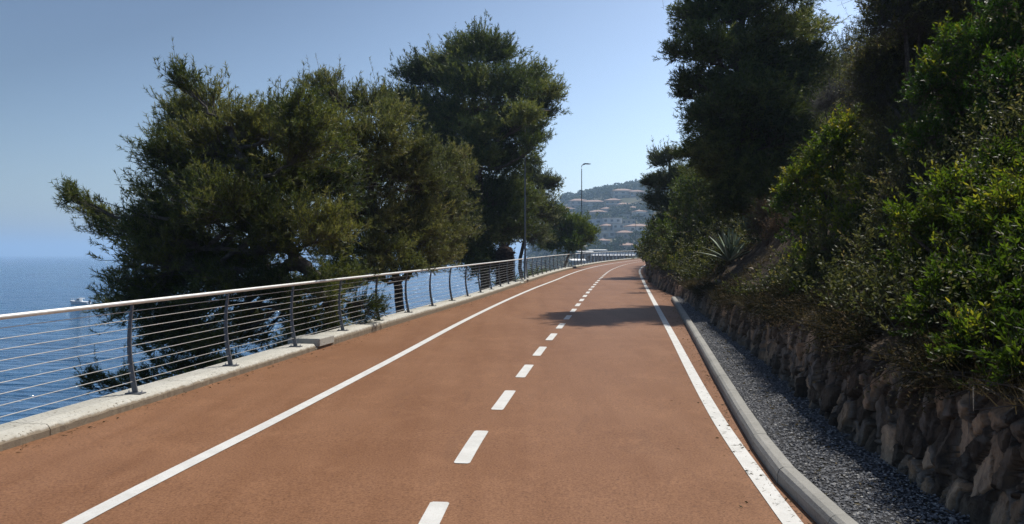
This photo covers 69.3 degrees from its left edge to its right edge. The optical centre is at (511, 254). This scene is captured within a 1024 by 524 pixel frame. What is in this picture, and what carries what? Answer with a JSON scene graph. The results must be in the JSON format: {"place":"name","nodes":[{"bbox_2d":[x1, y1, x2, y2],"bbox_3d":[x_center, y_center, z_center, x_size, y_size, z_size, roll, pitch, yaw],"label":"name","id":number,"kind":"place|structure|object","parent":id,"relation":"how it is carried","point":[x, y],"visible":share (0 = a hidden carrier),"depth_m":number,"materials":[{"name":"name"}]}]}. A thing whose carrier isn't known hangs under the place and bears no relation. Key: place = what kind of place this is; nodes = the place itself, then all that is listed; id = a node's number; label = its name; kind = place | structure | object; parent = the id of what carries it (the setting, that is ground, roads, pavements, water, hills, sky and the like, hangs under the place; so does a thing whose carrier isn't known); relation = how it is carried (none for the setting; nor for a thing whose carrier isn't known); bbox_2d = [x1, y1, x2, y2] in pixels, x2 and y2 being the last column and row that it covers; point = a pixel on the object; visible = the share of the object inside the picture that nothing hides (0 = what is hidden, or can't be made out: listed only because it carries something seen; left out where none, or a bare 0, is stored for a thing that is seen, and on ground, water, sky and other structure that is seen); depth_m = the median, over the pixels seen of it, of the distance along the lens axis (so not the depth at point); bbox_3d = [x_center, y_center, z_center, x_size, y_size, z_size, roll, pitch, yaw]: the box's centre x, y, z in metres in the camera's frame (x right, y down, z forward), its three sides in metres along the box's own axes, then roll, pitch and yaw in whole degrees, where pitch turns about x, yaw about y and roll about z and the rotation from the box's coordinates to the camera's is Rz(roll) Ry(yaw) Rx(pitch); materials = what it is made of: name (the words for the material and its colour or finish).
{"place":"outdoors","nodes":[
{"label":"outdoors","id":0,"kind":"place"},
{"bbox_2d":[0,255,526,423],"bbox_3d":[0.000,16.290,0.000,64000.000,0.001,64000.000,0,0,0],"label":"sea","id":1,"kind":"structure","parent":0,"point":[28,283],"depth_m":169.53,"materials":[{"name":"liquid"}]},
{"bbox_2d":[70,298,90,303],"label":"motor boat","id":2,"kind":"object","parent":1,"relation":"on","point":[78,301],"visible":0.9,"depth_m":242.78,"materials":[{"name":"white paint"}]},
{"bbox_2d":[576,251,593,263],"bbox_3d":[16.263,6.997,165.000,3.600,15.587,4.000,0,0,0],"label":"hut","id":3,"kind":"object","parent":1,"relation":"on","point":[587,253],"visible":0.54,"depth_m":163.50,"materials":[{"name":"white"}]},
{"bbox_2d":[588,249,607,251],"bbox_3d":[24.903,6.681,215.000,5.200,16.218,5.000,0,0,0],"label":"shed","id":4,"kind":"structure","parent":1,"relation":"on","point":[599,250],"depth_m":213.00,"materials":[{"name":"white"}]},
{"bbox_2d":[592,252,635,261],"bbox_3d":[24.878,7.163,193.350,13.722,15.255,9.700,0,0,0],"label":"railing","id":5,"kind":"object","parent":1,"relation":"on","point":[600,255],"depth_m":189.20,"materials":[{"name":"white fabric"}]},
{"bbox_2d":[0,259,816,523],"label":"road","id":6,"kind":"structure","parent":0,"point":[587,424],"depth_m":6.94,"materials":[{"name":"asphalt"}]},
{"bbox_2d":[0,422,49,451],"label":"coping block","id":7,"kind":"structure","parent":6,"relation":"on","point":[12,435],"depth_m":6.78,"materials":[{"name":"concrete"}]},
{"bbox_2d":[10,380,193,435],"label":"coping block","id":8,"kind":"structure","parent":6,"relation":"on","point":[63,419],"depth_m":7.88,"materials":[{"name":"concrete"}]},
{"bbox_2d":[162,343,315,388],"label":"coping block","id":9,"kind":"structure","parent":6,"relation":"on","point":[205,376],"depth_m":10.62,"materials":[{"name":"concrete"}]},
{"bbox_2d":[315,344,328,349],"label":"coping block","id":10,"kind":"structure","parent":6,"relation":"on","point":[320,347],"depth_m":13.00,"materials":[{"name":"concrete"}]},
{"bbox_2d":[288,334,333,346],"bbox_3d":[-3.573,1.535,13.196,0.600,0.140,0.620,0,0,10],"label":"concrete slab","id":11,"kind":"object","parent":10,"relation":"on","point":[319,340],"depth_m":12.94,"materials":[{"name":"grey concrete"}]},
{"bbox_2d":[62,260,633,523],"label":"edge line","id":12,"kind":"object","parent":6,"relation":"on","point":[95,511],"visible":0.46,"depth_m":6.74,"materials":[{"name":"white paint"}]},
{"bbox_2d":[314,319,389,345],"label":"coping block","id":13,"kind":"structure","parent":6,"relation":"on","point":[358,330],"depth_m":14.79,"materials":[{"name":"concrete"}]},
{"bbox_2d":[380,307,435,325],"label":"coping block","id":14,"kind":"structure","parent":6,"relation":"on","point":[400,317],"depth_m":18.03,"materials":[{"name":"concrete"}]},
{"bbox_2d":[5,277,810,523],"bbox_3d":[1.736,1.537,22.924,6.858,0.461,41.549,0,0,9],"label":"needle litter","id":15,"kind":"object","parent":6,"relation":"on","point":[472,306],"visible":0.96,"depth_m":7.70,"materials":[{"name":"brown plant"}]},
{"bbox_2d":[419,502,448,523],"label":"dash","id":16,"kind":"object","parent":6,"relation":"on","point":[434,513],"visible":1,"depth_m":4.95,"materials":[{"name":"white paint"}]},
{"bbox_2d":[421,298,467,312],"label":"coping block","id":17,"kind":"structure","parent":6,"relation":"on","point":[443,305],"depth_m":21.55,"materials":[{"name":"concrete"}]},
{"bbox_2d":[454,430,487,462],"bbox_3d":[-0.356,1.713,6.640,0.140,0.012,1.088,0,0,7],"label":"dash","id":18,"kind":"object","parent":6,"relation":"on","point":[470,447],"visible":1,"depth_m":6.58,"materials":[{"name":"white paint"}]},
{"bbox_2d":[455,291,489,302],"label":"coping block","id":19,"kind":"structure","parent":6,"relation":"on","point":[474,296],"depth_m":25.03,"materials":[{"name":"concrete"}]},
{"bbox_2d":[481,286,506,294],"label":"coping block","id":20,"kind":"structure","parent":6,"relation":"on","point":[494,290],"depth_m":28.61,"materials":[{"name":"concrete"}]},
{"bbox_2d":[491,390,514,409],"bbox_3d":[-0.092,1.692,8.640,0.136,0.012,1.090,0,0,8],"label":"dash","id":21,"kind":"object","parent":6,"relation":"on","point":[503,400],"visible":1,"depth_m":8.58,"materials":[{"name":"white paint"}]},
{"bbox_2d":[497,281,520,288],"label":"coping block","id":22,"kind":"structure","parent":6,"relation":"on","point":[511,284],"depth_m":32.55,"materials":[{"name":"concrete"}]},
{"bbox_2d":[516,365,532,376],"bbox_3d":[0.186,1.670,10.640,0.136,0.012,1.091,0,0,8],"label":"dash","id":23,"kind":"object","parent":6,"relation":"on","point":[524,370],"visible":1,"depth_m":10.57,"materials":[{"name":"white paint"}]},
{"bbox_2d":[516,277,535,282],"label":"coping block","id":24,"kind":"structure","parent":6,"relation":"on","point":[530,279],"depth_m":37.60,"materials":[{"name":"concrete"}]},
{"bbox_2d":[523,108,551,280],"bbox_3d":[1.205,-2.975,36.732,1.537,8.540,0.401,0,0,-11],"label":"street lamp","id":25,"kind":"object","parent":24,"relation":"on","point":[546,109],"visible":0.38,"depth_m":36.59,"materials":[{"name":"metal"}]},
{"bbox_2d":[528,274,544,279],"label":"coping block","id":26,"kind":"structure","parent":6,"relation":"on","point":[539,276],"depth_m":41.45,"materials":[{"name":"concrete"}]},
{"bbox_2d":[533,347,546,355],"bbox_3d":[0.476,1.649,12.640,0.137,0.012,1.092,0,0,8],"label":"dash","id":27,"kind":"object","parent":6,"relation":"on","point":[539,351],"visible":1,"depth_m":12.57,"materials":[{"name":"white paint"}]},
{"bbox_2d":[539,272,552,276],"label":"coping block","id":28,"kind":"structure","parent":6,"relation":"on","point":[548,273],"depth_m":45.47,"materials":[{"name":"concrete"}]},
{"bbox_2d":[546,333,556,339],"bbox_3d":[0.783,1.627,14.640,0.136,0.012,1.093,0,0,9],"label":"dash","id":29,"kind":"object","parent":6,"relation":"on","point":[551,336],"visible":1,"depth_m":14.66,"materials":[{"name":"white paint"}]},
{"bbox_2d":[547,270,560,273],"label":"coping block","id":30,"kind":"structure","parent":6,"relation":"on","point":[555,271],"depth_m":49.57,"materials":[{"name":"concrete"}]},
{"bbox_2d":[556,323,565,327],"bbox_3d":[1.096,1.605,16.640,0.136,0.012,1.093,0,0,9],"label":"dash","id":31,"kind":"object","parent":6,"relation":"on","point":[560,325],"visible":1,"depth_m":16.70,"materials":[{"name":"white paint"}]},
{"bbox_2d":[683,316,691,324],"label":"kerb stone","id":32,"kind":"object","parent":6,"relation":"on","point":[686,319],"visible":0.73,"depth_m":17.09,"materials":[{"name":"concrete"}]},
{"bbox_2d":[686,321,693,330],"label":"kerb stone","id":33,"kind":"object","parent":6,"relation":"on","point":[689,323],"visible":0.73,"depth_m":15.99,"materials":[{"name":"concrete"}]},
{"bbox_2d":[689,325,697,336],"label":"kerb stone","id":34,"kind":"object","parent":6,"relation":"on","point":[692,328],"visible":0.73,"depth_m":15.00,"materials":[{"name":"concrete"}]},
{"bbox_2d":[692,331,701,341],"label":"kerb stone","id":35,"kind":"object","parent":6,"relation":"on","point":[695,334],"visible":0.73,"depth_m":14.07,"materials":[{"name":"concrete"}]},
{"bbox_2d":[695,337,706,351],"bbox_3d":[3.340,1.611,13.089,0.130,0.186,1.008,0,0,10],"label":"kerb stone","id":36,"kind":"object","parent":6,"relation":"on","point":[699,341],"visible":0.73,"depth_m":13.07,"materials":[{"name":"concrete"}]},
{"bbox_2d":[700,344,711,358],"bbox_3d":[3.163,1.621,12.089,0.130,0.186,1.008,0,0,10],"label":"kerb stone","id":37,"kind":"object","parent":6,"relation":"on","point":[704,349],"visible":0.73,"depth_m":12.07,"materials":[{"name":"concrete"}]},
{"bbox_2d":[704,353,718,369],"bbox_3d":[2.984,1.632,11.089,0.130,0.186,1.008,0,0,10],"label":"kerb stone","id":38,"kind":"object","parent":6,"relation":"on","point":[709,359],"visible":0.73,"depth_m":11.04,"materials":[{"name":"concrete"}]},
{"bbox_2d":[710,363,725,383],"bbox_3d":[2.804,1.643,10.090,0.130,0.186,1.007,0,0,10],"label":"kerb stone","id":39,"kind":"object","parent":6,"relation":"on","point":[716,370],"visible":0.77,"depth_m":10.04,"materials":[{"name":"concrete"}]},
{"bbox_2d":[639,265,803,523],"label":"edge line","id":40,"kind":"object","parent":6,"relation":"on","point":[779,506],"visible":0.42,"depth_m":6.78,"materials":[{"name":"white paint"}]},
{"bbox_2d":[717,375,735,399],"bbox_3d":[2.631,1.655,9.089,0.130,0.186,1.007,0,0,10],"label":"kerb stone","id":41,"kind":"object","parent":6,"relation":"on","point":[724,384],"visible":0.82,"depth_m":9.05,"materials":[{"name":"concrete"}]},
{"bbox_2d":[726,390,748,420],"bbox_3d":[2.454,1.666,8.090,0.130,0.186,1.007,0,0,10],"label":"kerb stone","id":42,"kind":"object","parent":6,"relation":"on","point":[736,403],"visible":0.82,"depth_m":8.03,"materials":[{"name":"concrete"}]},
{"bbox_2d":[737,409,766,445],"bbox_3d":[2.286,1.675,7.090,0.130,0.186,1.006,0,0,9],"label":"kerb stone","id":43,"kind":"object","parent":6,"relation":"on","point":[749,424],"visible":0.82,"depth_m":7.04,"materials":[{"name":"concrete"}]},
{"bbox_2d":[752,434,793,482],"bbox_3d":[2.133,1.687,6.093,0.130,0.186,1.000,0,0,7],"label":"kerb stone","id":44,"kind":"object","parent":6,"relation":"on","point":[772,457],"visible":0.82,"depth_m":6.02,"materials":[{"name":"concrete"}]},
{"bbox_2d":[778,467,846,523],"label":"kerb stone","id":45,"kind":"object","parent":6,"relation":"on","point":[815,503],"visible":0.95,"depth_m":5.04,"materials":[{"name":"concrete"}]},
{"bbox_2d":[645,260,1023,523],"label":"stone wall","id":46,"kind":"structure","parent":6,"relation":"on","point":[976,473],"depth_m":5.57,"materials":[{"name":"grey stone"}]},
{"bbox_2d":[650,225,1023,433],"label":"dead twigs","id":47,"kind":"object","parent":46,"relation":"on","point":[980,380],"visible":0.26,"depth_m":6.23,"materials":[{"name":"brown plant"}]},
{"bbox_2d":[685,271,1004,424],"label":"trailing undergrowth","id":48,"kind":"object","parent":46,"relation":"on","point":[856,329],"visible":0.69,"depth_m":6.99,"materials":[{"name":"green plant"}]},
{"bbox_2d":[828,515,858,523],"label":"kerb stone","id":49,"kind":"object","parent":6,"relation":"on","point":[841,519],"visible":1,"depth_m":4.53,"materials":[{"name":"concrete"}]},
{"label":"coping block","id":50,"kind":"structure","parent":6,"relation":"on","visible":0},
{"bbox_2d":[0,250,637,417],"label":"metal railing","id":51,"kind":"object","parent":50,"relation":"on","point":[129,355],"visible":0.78,"depth_m":10.42,"materials":[{"name":"metal"}]},
{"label":"coping block","id":52,"kind":"structure","parent":6,"relation":"on","visible":0},
{"bbox_2d":[581,163,589,264],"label":"street lamp","id":53,"kind":"object","parent":52,"relation":"on","point":[581,201],"visible":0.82,"depth_m":65.50,"materials":[{"name":"metal"}]},
{"bbox_2d":[0,0,870,254],"label":"sky","id":54,"kind":"structure","parent":0,"point":[74,73],"materials":[{"name":"blue"}]},
{"bbox_2d":[523,187,661,271],"bbox_3d":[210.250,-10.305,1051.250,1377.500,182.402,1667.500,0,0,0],"label":"hill","id":55,"kind":"structure","parent":0,"point":[630,200],"depth_m":691.07,"materials":[{"name":"green plant"}]},
{"bbox_2d":[567,198,587,207],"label":"villa","id":56,"kind":"object","parent":55,"relation":"on","point":[573,203],"visible":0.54,"depth_m":713.76,"materials":[{"name":"paint"}]},
{"bbox_2d":[583,199,604,208],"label":"villa","id":57,"kind":"object","parent":55,"relation":"on","point":[590,203],"visible":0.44,"depth_m":698.27,"materials":[{"name":"ceramic"}]},
{"bbox_2d":[522,179,667,271],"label":"woodland","id":58,"kind":"object","parent":55,"relation":"on","point":[604,192],"visible":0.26,"depth_m":612.75,"materials":[{"name":"green plant"}]},
{"bbox_2d":[599,237,611,244],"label":"villa","id":59,"kind":"object","parent":58,"relation":"on","point":[605,241],"visible":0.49,"depth_m":490.02,"materials":[{"name":"ceramic"}]},
{"bbox_2d":[588,219,602,228],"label":"villa","id":60,"kind":"object","parent":55,"relation":"on","point":[597,221],"visible":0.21,"depth_m":565.89,"materials":[{"name":"white paint"}]},
{"bbox_2d":[589,209,606,213],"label":"villa","id":61,"kind":"object","parent":55,"relation":"on","point":[592,212],"visible":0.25,"depth_m":644.06,"materials":[{"name":"ceramic"}]},
{"bbox_2d":[595,232,608,238],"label":"villa","id":62,"kind":"object","parent":55,"relation":"on","point":[603,234],"visible":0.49,"depth_m":519.68,"materials":[{"name":"white paint"}]},
{"bbox_2d":[599,223,611,230],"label":"villa","id":63,"kind":"object","parent":55,"relation":"on","point":[606,227],"visible":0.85,"depth_m":547.91,"materials":[{"name":"paint"}]},
{"bbox_2d":[601,231,618,237],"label":"villa","id":64,"kind":"object","parent":55,"relation":"on","point":[611,234],"visible":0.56,"depth_m":520.11,"materials":[{"name":"white paint"}]},
{"bbox_2d":[603,217,621,223],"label":"villa","id":65,"kind":"object","parent":55,"relation":"on","point":[611,220],"visible":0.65,"depth_m":555.94,"materials":[{"name":"white paint"}]},
{"bbox_2d":[604,198,621,206],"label":"villa","id":66,"kind":"object","parent":55,"relation":"on","point":[610,202],"visible":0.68,"depth_m":690.38,"materials":[{"name":"paint"}]},
{"bbox_2d":[611,223,624,230],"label":"villa","id":67,"kind":"object","parent":55,"relation":"on","point":[617,227],"visible":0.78,"depth_m":545.98,"materials":[{"name":"white paint"}]},
{"bbox_2d":[610,188,632,198],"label":"villa","id":68,"kind":"object","parent":55,"relation":"on","point":[619,193],"visible":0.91,"depth_m":723.86,"materials":[{"name":"paint"}]},
{"bbox_2d":[615,229,630,238],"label":"villa","id":69,"kind":"object","parent":55,"relation":"on","point":[624,233],"visible":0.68,"depth_m":512.03,"materials":[{"name":"paint"}]},
{"bbox_2d":[620,242,633,251],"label":"villa","id":70,"kind":"object","parent":55,"relation":"on","point":[627,245],"visible":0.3,"depth_m":455.97,"materials":[{"name":"ceramic"}]},
{"bbox_2d":[622,219,636,225],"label":"villa","id":71,"kind":"object","parent":55,"relation":"on","point":[629,221],"visible":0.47,"depth_m":561.81,"materials":[{"name":"white paint"}]},
{"bbox_2d":[623,223,647,233],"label":"villa","id":72,"kind":"object","parent":55,"relation":"on","point":[632,227],"visible":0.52,"depth_m":527.89,"materials":[{"name":"ceramic"}]},
{"bbox_2d":[629,189,644,196],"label":"villa","id":73,"kind":"object","parent":55,"relation":"on","point":[633,193],"visible":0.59,"depth_m":718.14,"materials":[{"name":"paint"}]},
{"bbox_2d":[632,209,647,218],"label":"villa","id":74,"kind":"object","parent":55,"relation":"on","point":[638,211],"visible":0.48,"depth_m":596.63,"materials":[{"name":"ceramic"}]},
{"bbox_2d":[639,213,651,220],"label":"villa","id":75,"kind":"object","parent":55,"relation":"on","point":[644,214],"visible":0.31,"depth_m":586.00,"materials":[{"name":"white paint"}]},
{"bbox_2d":[675,296,970,523],"bbox_3d":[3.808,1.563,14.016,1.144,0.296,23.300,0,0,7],"label":"gravel","id":76,"kind":"structure","parent":0,"point":[708,334],"depth_m":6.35,"materials":[{"name":"grey gravel"}]},
{"bbox_2d":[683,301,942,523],"bbox_3d":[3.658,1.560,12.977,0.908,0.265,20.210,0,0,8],"label":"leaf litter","id":77,"kind":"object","parent":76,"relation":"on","point":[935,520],"visible":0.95,"depth_m":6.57,"materials":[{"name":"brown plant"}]},
{"bbox_2d":[651,27,1023,403],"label":"bank terrain","id":78,"kind":"structure","parent":0,"point":[757,250],"depth_m":16.00,"materials":[{"name":"soil"}]},
{"bbox_2d":[633,213,671,261],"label":"evergreen shrub","id":79,"kind":"object","parent":78,"relation":"on","point":[647,238],"visible":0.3,"depth_m":44.62,"materials":[{"name":"green plant"}]},
{"bbox_2d":[636,136,694,234],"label":"pine tree","id":80,"kind":"object","parent":78,"relation":"on","point":[658,181],"visible":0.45,"depth_m":43.20,"materials":[{"name":"green plant"}]},
{"bbox_2d":[666,172,704,209],"bbox_3d":[9.060,-3.304,37.463,2.553,2.236,3.339,0,0,0],"label":"evergreen shrub","id":81,"kind":"object","parent":78,"relation":"on","point":[676,185],"visible":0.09,"depth_m":37.57,"materials":[{"name":"green plant"}]},
{"bbox_2d":[667,237,710,269],"bbox_3d":[7.108,-0.005,29.343,1.043,1.321,2.140,0,0,-45],"label":"evergreen shrub","id":82,"kind":"object","parent":78,"relation":"on","point":[689,255],"visible":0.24,"depth_m":29.40,"materials":[{"name":"green plant"}]},
{"bbox_2d":[649,163,789,248],"bbox_3d":[8.213,-2.211,30.061,5.616,4.040,9.206,0,0,0],"label":"evergreen shrub","id":83,"kind":"object","parent":78,"relation":"on","point":[692,189],"visible":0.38,"depth_m":33.10,"materials":[{"name":"green plant"}]},
{"bbox_2d":[695,229,750,261],"bbox_3d":[7.124,-0.321,24.417,2.424,1.151,1.983,0,0,45],"label":"agave","id":84,"kind":"object","parent":78,"relation":"on","point":[731,252],"visible":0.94,"depth_m":24.04,"materials":[{"name":"green plant"}]},
{"bbox_2d":[725,213,754,232],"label":"evergreen shrub","id":85,"kind":"object","parent":78,"relation":"on","point":[742,224],"visible":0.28,"depth_m":26.07,"materials":[{"name":"green plant"}]},
{"bbox_2d":[652,0,850,227],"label":"pine tree","id":86,"kind":"object","parent":78,"relation":"on","point":[760,72],"visible":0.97,"depth_m":22.38,"materials":[{"name":"green plant"}]},
{"bbox_2d":[740,194,786,245],"bbox_3d":[6.648,-0.861,19.128,1.463,1.492,2.327,0,0,0],"label":"dead brush","id":87,"kind":"object","parent":78,"relation":"on","point":[771,226],"visible":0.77,"depth_m":19.53,"materials":[{"name":"brown plant"}]},
{"bbox_2d":[783,234,824,294],"bbox_3d":[4.874,0.188,12.263,0.835,1.145,4.022,0,0,19],"label":"evergreen shrub","id":88,"kind":"object","parent":78,"relation":"on","point":[796,249],"visible":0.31,"depth_m":12.92,"materials":[{"name":"green plant"}]},
{"bbox_2d":[761,102,882,242],"bbox_3d":[6.410,-1.738,13.763,2.631,3.092,5.576,0,0,7],"label":"evergreen shrub","id":89,"kind":"object","parent":78,"relation":"on","point":[837,137],"visible":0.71,"depth_m":15.42,"materials":[{"name":"green plant"}]},
{"bbox_2d":[626,0,1023,361],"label":"undergrowth","id":90,"kind":"object","parent":78,"relation":"on","point":[682,249],"visible":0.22,"depth_m":9.58,"materials":[{"name":"green plant"}]},
{"bbox_2d":[800,63,866,159],"bbox_3d":[8.737,-3.825,19.650,1.944,2.704,1.424,0,0,0],"label":"dead brush","id":91,"kind":"object","parent":78,"relation":"on","point":[830,97],"visible":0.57,"depth_m":19.68,"materials":[{"name":"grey plant"}]},
{"bbox_2d":[654,187,1023,413],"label":"dry grass","id":92,"kind":"structure","parent":78,"relation":"on","point":[966,379],"depth_m":6.19,"materials":[{"name":"green plant"}]},
{"bbox_2d":[779,202,924,338],"bbox_3d":[4.345,0.147,8.892,1.486,1.600,5.798,0,0,12],"label":"evergreen shrub","id":93,"kind":"object","parent":78,"relation":"on","point":[865,257],"visible":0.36,"depth_m":9.34,"materials":[{"name":"green plant"}]},
{"bbox_2d":[832,0,997,220],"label":"shrub thicket","id":94,"kind":"object","parent":78,"relation":"on","point":[885,55],"visible":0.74,"depth_m":13.12,"materials":[{"name":"green plant"}]},
{"bbox_2d":[869,125,1023,388],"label":"evergreen shrub","id":95,"kind":"object","parent":78,"relation":"on","point":[986,221],"visible":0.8,"depth_m":6.16,"materials":[{"name":"green plant"}]},
{"bbox_2d":[887,0,1023,155],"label":"evergreen shrub","id":96,"kind":"object","parent":78,"relation":"on","point":[932,80],"visible":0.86,"depth_m":10.03,"materials":[{"name":"green plant"}]},
{"bbox_2d":[815,1,879,117],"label":"tamarisk","id":97,"kind":"object","parent":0,"point":[843,54],"visible":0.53,"depth_m":23.27,"materials":[{"name":"green plant"}]},
{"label":"coastal slope","id":98,"kind":"structure","parent":0,"visible":0},
{"bbox_2d":[158,359,221,379],"bbox_3d":[-5.175,2.509,12.303,1.929,1.707,1.887,0,0,0],"label":"shrub","id":99,"kind":"object","parent":98,"relation":"on","point":[172,372],"visible":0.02,"depth_m":12.08,"materials":[{"name":"green plant"}]},
{"bbox_2d":[48,34,391,395],"bbox_3d":[-6.115,-0.316,14.997,7.268,7.982,4.597,0,0,0],"label":"pine tree","id":100,"kind":"object","parent":98,"relation":"on","point":[200,190],"visible":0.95,"depth_m":14.59,"materials":[{"name":"green plant"}]},
{"bbox_2d":[291,54,492,312],"bbox_3d":[-2.925,-1.130,22.896,4.341,8.927,10.733,0,0,22],"label":"pine tree","id":101,"kind":"object","parent":98,"relation":"on","point":[415,226],"visible":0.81,"depth_m":20.38,"materials":[{"name":"green plant"}]},
{"bbox_2d":[378,9,572,289],"bbox_3d":[-2.587,-4.082,39.234,11.406,17.524,9.967,0,0,16],"label":"pine tree","id":102,"kind":"object","parent":98,"relation":"on","point":[493,122],"visible":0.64,"depth_m":38.84,"materials":[{"name":"green plant"}]},
{"bbox_2d":[494,243,516,285],"bbox_3d":[-0.344,1.425,37.908,1.199,4.067,1.201,0,0,0],"label":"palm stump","id":103,"kind":"object","parent":98,"relation":"on","point":[505,251],"visible":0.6,"depth_m":37.56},
{"bbox_2d":[490,142,567,278],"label":"pine tree","id":104,"kind":"object","parent":98,"relation":"on","point":[548,180],"visible":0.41,"depth_m":47.14,"materials":[{"name":"green plant"}]},
{"bbox_2d":[518,261,544,278],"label":"shrub","id":105,"kind":"object","parent":98,"relation":"on","point":[530,272],"visible":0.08,"depth_m":49.23,"materials":[{"name":"green plant"}]},
{"bbox_2d":[533,202,601,267],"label":"pine tree","id":106,"kind":"object","parent":98,"relation":"on","point":[574,232],"visible":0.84,"depth_m":60.84,"materials":[{"name":"green plant"}]},
{"bbox_2d":[569,259,585,265],"bbox_3d":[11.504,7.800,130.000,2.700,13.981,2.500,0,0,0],"label":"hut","id":107,"kind":"object","parent":98,"relation":"on","point":[576,263],"visible":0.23,"depth_m":129.25,"materials":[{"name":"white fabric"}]}
]}

